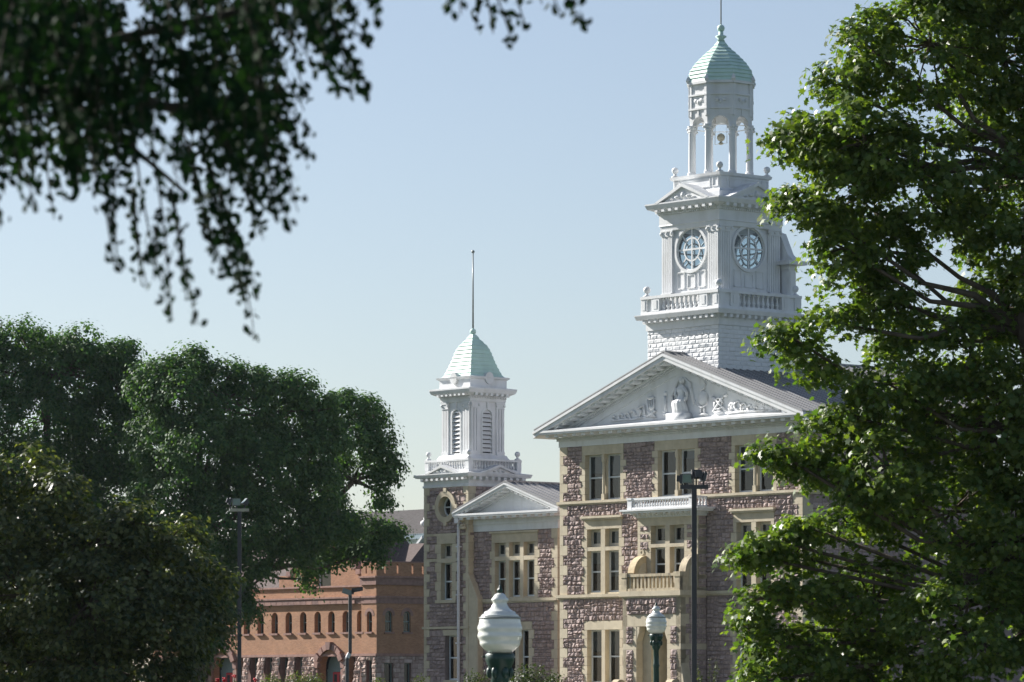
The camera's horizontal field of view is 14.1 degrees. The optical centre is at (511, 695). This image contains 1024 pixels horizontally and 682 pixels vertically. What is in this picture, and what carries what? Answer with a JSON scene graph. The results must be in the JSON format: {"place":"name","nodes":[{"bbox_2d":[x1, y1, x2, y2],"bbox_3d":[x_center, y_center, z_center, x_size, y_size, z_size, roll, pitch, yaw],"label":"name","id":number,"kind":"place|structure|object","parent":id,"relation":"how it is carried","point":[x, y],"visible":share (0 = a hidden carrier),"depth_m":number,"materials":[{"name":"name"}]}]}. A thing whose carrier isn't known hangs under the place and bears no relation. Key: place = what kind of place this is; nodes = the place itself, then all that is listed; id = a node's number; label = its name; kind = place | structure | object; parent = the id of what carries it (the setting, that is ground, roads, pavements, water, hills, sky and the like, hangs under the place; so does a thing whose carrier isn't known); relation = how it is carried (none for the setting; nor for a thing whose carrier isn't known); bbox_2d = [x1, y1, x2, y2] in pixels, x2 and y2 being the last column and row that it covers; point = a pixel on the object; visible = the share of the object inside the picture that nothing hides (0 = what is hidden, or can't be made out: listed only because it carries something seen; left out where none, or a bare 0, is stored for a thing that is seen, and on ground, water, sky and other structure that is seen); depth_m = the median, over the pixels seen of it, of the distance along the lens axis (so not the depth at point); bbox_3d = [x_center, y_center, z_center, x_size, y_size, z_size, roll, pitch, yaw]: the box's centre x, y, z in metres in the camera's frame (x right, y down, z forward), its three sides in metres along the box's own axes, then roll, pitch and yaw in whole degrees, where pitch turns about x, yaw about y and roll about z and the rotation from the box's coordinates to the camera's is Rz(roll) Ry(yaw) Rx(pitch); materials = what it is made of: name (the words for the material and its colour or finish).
{"place":"outdoors","nodes":[
{"label":"outdoors","id":0,"kind":"place"},
{"bbox_2d":[153,531,424,681],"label":"armory building","id":1,"kind":"structure","parent":0,"point":[307,634],"depth_m":294.19,"materials":[{"name":"brown brick"}]},
{"bbox_2d":[226,673,232,681],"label":"door","id":2,"kind":"structure","parent":1,"relation":"in","point":[229,678],"depth_m":304.36,"materials":[{"name":"red paint"}]},
{"bbox_2d":[255,658,258,680],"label":"window","id":3,"kind":"structure","parent":1,"relation":"in","point":[256,659],"depth_m":301.63,"materials":[{"name":"black glass"}]},
{"bbox_2d":[261,614,263,633],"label":"window","id":4,"kind":"structure","parent":1,"relation":"in","point":[262,625],"depth_m":300.89,"materials":[{"name":"black glass"}]},
{"bbox_2d":[270,657,273,680],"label":"window","id":5,"kind":"structure","parent":1,"relation":"in","point":[271,660],"depth_m":300.23,"materials":[{"name":"black glass"}]},
{"bbox_2d":[275,614,277,632],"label":"window","id":6,"kind":"structure","parent":1,"relation":"in","point":[276,617],"depth_m":299.64,"materials":[{"name":"black glass"}]},
{"bbox_2d":[285,657,288,681],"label":"window","id":7,"kind":"structure","parent":1,"relation":"in","point":[286,658],"depth_m":298.84,"materials":[{"name":"black glass"}]},
{"bbox_2d":[289,614,291,632],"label":"window","id":8,"kind":"structure","parent":1,"relation":"in","point":[290,617],"depth_m":298.33,"materials":[{"name":"black glass"}]},
{"bbox_2d":[304,613,305,632],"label":"window","id":9,"kind":"structure","parent":1,"relation":"in","point":[305,613],"depth_m":297.02,"materials":[{"name":"black glass"}]},
{"bbox_2d":[318,613,320,632],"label":"window","id":10,"kind":"structure","parent":1,"relation":"in","point":[319,615],"depth_m":295.79,"materials":[{"name":"black glass"}]},
{"bbox_2d":[319,557,330,585],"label":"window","id":11,"kind":"structure","parent":1,"relation":"in","point":[325,581],"depth_m":297.02,"materials":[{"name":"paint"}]},
{"bbox_2d":[332,612,334,631],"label":"window","id":12,"kind":"structure","parent":1,"relation":"in","point":[333,616],"depth_m":294.50,"materials":[{"name":"black glass"}]},
{"bbox_2d":[333,672,340,681],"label":"door","id":13,"kind":"structure","parent":1,"relation":"in","point":[336,675],"depth_m":294.67,"materials":[{"name":"red paint"}]},
{"bbox_2d":[346,612,347,631],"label":"window","id":14,"kind":"structure","parent":1,"relation":"in","point":[347,612],"depth_m":293.28,"materials":[{"name":"black glass"}]},
{"bbox_2d":[369,612,371,631],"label":"window","id":15,"kind":"structure","parent":1,"relation":"in","point":[370,614],"depth_m":290.92,"materials":[{"name":"black glass"}]},
{"bbox_2d":[370,660,371,681],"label":"window","id":16,"kind":"structure","parent":1,"relation":"in","point":[370,660],"depth_m":290.99,"materials":[{"name":"black glass"}]},
{"bbox_2d":[384,663,390,681],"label":"window","id":17,"kind":"structure","parent":1,"relation":"in","point":[387,666],"depth_m":290.92,"materials":[{"name":"black glass"}]},
{"bbox_2d":[385,611,390,631],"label":"window","id":18,"kind":"structure","parent":1,"relation":"in","point":[388,615],"depth_m":290.85,"materials":[{"name":"grey glass"}]},
{"bbox_2d":[403,611,408,631],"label":"window","id":19,"kind":"structure","parent":1,"relation":"in","point":[406,615],"depth_m":291.92,"materials":[{"name":"grey glass"}]},
{"bbox_2d":[404,663,408,681],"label":"window","id":20,"kind":"structure","parent":1,"relation":"in","point":[406,665],"depth_m":292.06,"materials":[{"name":"black glass"}]},
{"bbox_2d":[342,587,362,681],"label":"street light","id":21,"kind":"object","parent":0,"point":[348,592],"depth_m":275.89,"materials":[{"name":"metal"}]},
{"bbox_2d":[349,509,423,543],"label":"shingled house","id":22,"kind":"structure","parent":0,"point":[414,519],"depth_m":351.13,"materials":[{"name":"grey"}]},
{"bbox_2d":[0,0,1023,681],"label":"sky","id":23,"kind":"structure","parent":0,"point":[543,158],"materials":[{"name":"blue"}]},
{"bbox_3d":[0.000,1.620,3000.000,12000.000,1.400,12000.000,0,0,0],"label":"lawn","id":24,"kind":"structure","parent":0,"visible":0},
{"bbox_2d":[0,312,173,681],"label":"ash tree","id":25,"kind":"object","parent":24,"relation":"on","point":[99,364],"visible":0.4,"depth_m":220.63,"materials":[{"name":"green plant"}]},
{"bbox_2d":[0,437,250,681],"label":"dusky maple tree","id":26,"kind":"object","parent":24,"relation":"on","point":[141,613],"visible":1,"depth_m":93.67,"materials":[{"name":"green plant"}]},
{"bbox_2d":[226,497,248,681],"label":"floodlight pole","id":27,"kind":"object","parent":24,"relation":"on","point":[236,501],"visible":1,"depth_m":164.93,"materials":[{"name":"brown metal"}]},
{"bbox_2d":[115,338,376,681],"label":"ash tree","id":28,"kind":"object","parent":24,"relation":"on","point":[240,443],"visible":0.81,"depth_m":213.64,"materials":[{"name":"green plant"}]},
{"bbox_2d":[256,673,281,681],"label":"shrub","id":29,"kind":"object","parent":24,"relation":"on","point":[274,678],"visible":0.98,"depth_m":262.03,"materials":[{"name":"green plant"}]},
{"bbox_2d":[281,670,310,681],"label":"shrub","id":30,"kind":"object","parent":24,"relation":"on","point":[299,679],"visible":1,"depth_m":261.92,"materials":[{"name":"green plant"}]},
{"bbox_2d":[0,0,592,341],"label":"elm tree","id":31,"kind":"object","parent":24,"relation":"on","point":[40,41],"visible":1,"depth_m":12.39,"materials":[{"name":"green plant"}]},
{"bbox_2d":[206,385,416,681],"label":"ash tree","id":32,"kind":"object","parent":24,"relation":"on","point":[367,426],"visible":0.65,"depth_m":218.46,"materials":[{"name":"green plant"}]},
{"bbox_2d":[302,672,326,681],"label":"shrub","id":33,"kind":"object","parent":24,"relation":"on","point":[313,680],"visible":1,"depth_m":261.88,"materials":[{"name":"green plant"}]},
{"bbox_2d":[369,677,386,681],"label":"shrub","id":34,"kind":"object","parent":24,"relation":"on","point":[378,680],"visible":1,"depth_m":261.93,"materials":[{"name":"green plant"}]},
{"bbox_2d":[410,673,429,681],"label":"shrub","id":35,"kind":"object","parent":24,"relation":"on","point":[419,678],"visible":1,"depth_m":198.98,"materials":[{"name":"green plant"}]},
{"bbox_2d":[457,668,490,681],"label":"shrub","id":36,"kind":"object","parent":24,"relation":"on","point":[475,678],"visible":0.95,"depth_m":195.93,"materials":[{"name":"green plant"}]},
{"bbox_2d":[477,585,522,681],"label":"street lamp","id":37,"kind":"object","parent":24,"relation":"on","point":[499,628],"visible":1,"depth_m":41.87,"materials":[{"name":"white glass"}]},
{"bbox_2d":[509,661,550,681],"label":"shrub","id":38,"kind":"object","parent":24,"relation":"on","point":[529,679],"visible":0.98,"depth_m":189.88,"materials":[{"name":"green plant"}]},
{"bbox_2d":[538,670,566,681],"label":"shrub","id":39,"kind":"object","parent":24,"relation":"on","point":[552,679],"visible":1,"depth_m":188.98,"materials":[{"name":"green plant"}]},
{"bbox_2d":[676,469,707,681],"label":"floodlight pole","id":40,"kind":"object","parent":24,"relation":"on","point":[687,478],"visible":1,"depth_m":124.92,"materials":[{"name":"brown metal"}]},
{"bbox_2d":[697,659,719,681],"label":"tall plant","id":41,"kind":"object","parent":24,"relation":"on","point":[714,676],"visible":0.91,"depth_m":185.88,"materials":[{"name":"green plant"}]},
{"bbox_2d":[414,0,1023,681],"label":"university hall","id":42,"kind":"structure","parent":24,"relation":"on","point":[584,562],"depth_m":191.03,"materials":[{"name":"stone"}]},
{"bbox_2d":[444,498,450,515],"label":"round window","id":43,"kind":"structure","parent":42,"relation":"in","point":[447,505],"depth_m":207.30,"materials":[{"name":"glass"}]},
{"bbox_2d":[445,544,451,558],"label":"window","id":44,"kind":"structure","parent":42,"relation":"in","point":[448,547],"depth_m":207.20,"materials":[{"name":"glass"}]},
{"bbox_2d":[445,563,452,599],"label":"window","id":45,"kind":"structure","parent":42,"relation":"in","point":[448,566],"depth_m":207.20,"materials":[{"name":"glass"}]},
{"bbox_2d":[449,635,456,679],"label":"window","id":46,"kind":"structure","parent":42,"relation":"in","point":[452,639],"depth_m":206.90,"materials":[{"name":"glass"}]},
{"bbox_2d":[499,561,505,594],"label":"window","id":47,"kind":"structure","parent":42,"relation":"in","point":[502,564],"depth_m":204.54,"materials":[{"name":"glass"}]},
{"bbox_2d":[499,543,505,556],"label":"window","id":48,"kind":"structure","parent":42,"relation":"in","point":[502,546],"depth_m":204.59,"materials":[{"name":"glass"}]},
{"bbox_2d":[510,650,514,679],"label":"window","id":49,"kind":"structure","parent":42,"relation":"in","point":[513,666],"depth_m":203.92,"materials":[{"name":"glass"}]},
{"bbox_2d":[513,560,519,596],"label":"window","id":50,"kind":"structure","parent":42,"relation":"in","point":[516,563],"depth_m":203.79,"materials":[{"name":"glass"}]},
{"bbox_2d":[513,542,519,555],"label":"window","id":51,"kind":"structure","parent":42,"relation":"in","point":[516,546],"depth_m":203.74,"materials":[{"name":"glass"}]},
{"bbox_2d":[523,630,529,677],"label":"window","id":52,"kind":"structure","parent":42,"relation":"in","point":[526,638],"depth_m":203.22,"materials":[{"name":"glass"}]},
{"bbox_2d":[528,560,535,595],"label":"window","id":53,"kind":"structure","parent":42,"relation":"in","point":[531,565],"depth_m":202.90,"materials":[{"name":"glass"}]},
{"bbox_2d":[528,542,536,554],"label":"window","id":54,"kind":"structure","parent":42,"relation":"in","point":[531,549],"depth_m":202.90,"materials":[{"name":"glass"}]},
{"bbox_2d":[589,455,601,499],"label":"window","id":55,"kind":"structure","parent":42,"relation":"in","point":[595,462],"depth_m":194.51,"materials":[{"name":"glass"}]},
{"bbox_2d":[591,551,600,592],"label":"window","id":56,"kind":"structure","parent":42,"relation":"in","point":[595,555],"depth_m":194.46,"materials":[{"name":"glass"}]},
{"bbox_2d":[591,529,600,546],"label":"window","id":57,"kind":"structure","parent":42,"relation":"in","point":[595,534],"depth_m":194.46,"materials":[{"name":"glass"}]},
{"bbox_2d":[591,630,601,681],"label":"window","id":58,"kind":"structure","parent":42,"relation":"in","point":[596,635],"depth_m":194.46,"materials":[{"name":"glass"}]},
{"bbox_2d":[608,454,620,498],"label":"window","id":59,"kind":"structure","parent":42,"relation":"in","point":[614,492],"depth_m":193.51,"materials":[{"name":"glass"}]},
{"bbox_2d":[609,528,619,545],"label":"window","id":60,"kind":"structure","parent":42,"relation":"in","point":[614,537],"depth_m":193.51,"materials":[{"name":"glass"}]},
{"bbox_2d":[609,630,619,681],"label":"window","id":61,"kind":"structure","parent":42,"relation":"in","point":[614,635],"depth_m":193.51,"materials":[{"name":"glass"}]},
{"bbox_2d":[609,550,621,591],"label":"window","id":62,"kind":"structure","parent":42,"relation":"in","point":[614,565],"depth_m":193.51,"materials":[{"name":"glass"}]},
{"bbox_2d":[656,547,664,572],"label":"window","id":63,"kind":"structure","parent":42,"relation":"in","point":[660,552],"depth_m":190.37,"materials":[{"name":"glass"}]},
{"bbox_2d":[656,526,664,543],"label":"window","id":64,"kind":"structure","parent":42,"relation":"in","point":[660,530],"depth_m":190.33,"materials":[{"name":"glass"}]},
{"bbox_2d":[662,450,675,496],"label":"window","id":65,"kind":"structure","parent":42,"relation":"in","point":[668,457],"depth_m":190.65,"materials":[{"name":"glass"}]},
{"bbox_2d":[674,547,683,570],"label":"window","id":66,"kind":"structure","parent":42,"relation":"in","point":[678,551],"depth_m":189.45,"materials":[{"name":"glass"}]},
{"bbox_2d":[674,525,683,542],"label":"window","id":67,"kind":"structure","parent":42,"relation":"in","point":[678,529],"depth_m":189.40,"materials":[{"name":"glass"}]},
{"bbox_2d":[682,449,694,494],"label":"window","id":68,"kind":"structure","parent":42,"relation":"in","point":[688,461],"depth_m":189.63,"materials":[{"name":"glass"}]},
{"bbox_2d":[740,627,749,678],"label":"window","id":69,"kind":"structure","parent":42,"relation":"in","point":[741,650],"depth_m":186.92,"materials":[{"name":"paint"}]},
{"bbox_2d":[741,568,750,587],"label":"window","id":70,"kind":"structure","parent":42,"relation":"in","point":[744,579],"depth_m":186.78,"materials":[{"name":"glass"}]},
{"bbox_2d":[741,522,750,539],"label":"window","id":71,"kind":"structure","parent":42,"relation":"in","point":[745,527],"depth_m":186.78,"materials":[{"name":"glass"}]},
{"bbox_2d":[739,445,753,491],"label":"window","id":72,"kind":"structure","parent":42,"relation":"in","point":[746,478],"depth_m":186.78,"materials":[{"name":"glass"}]},
{"bbox_2d":[760,521,770,531],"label":"window","id":73,"kind":"structure","parent":42,"relation":"in","point":[764,526],"depth_m":185.78,"materials":[{"name":"glass"}]},
{"bbox_2d":[760,444,772,490],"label":"window","id":74,"kind":"structure","parent":42,"relation":"in","point":[765,481],"depth_m":185.74,"materials":[{"name":"glass"}]},
{"bbox_2d":[760,565,774,584],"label":"window","id":75,"kind":"structure","parent":42,"relation":"in","point":[766,576],"depth_m":185.78,"materials":[{"name":"glass"}]},
{"bbox_2d":[711,0,1023,681],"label":"maple tree","id":76,"kind":"object","parent":24,"relation":"on","point":[829,153],"visible":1,"depth_m":74.65,"materials":[{"name":"green plant"}]},
{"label":"path","id":77,"kind":"structure","parent":0,"visible":0},
{"bbox_2d":[646,602,666,681],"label":"street lamp","id":78,"kind":"object","parent":77,"relation":"on","point":[656,623],"visible":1,"depth_m":89.90,"materials":[{"name":"green metal"}]}
]}

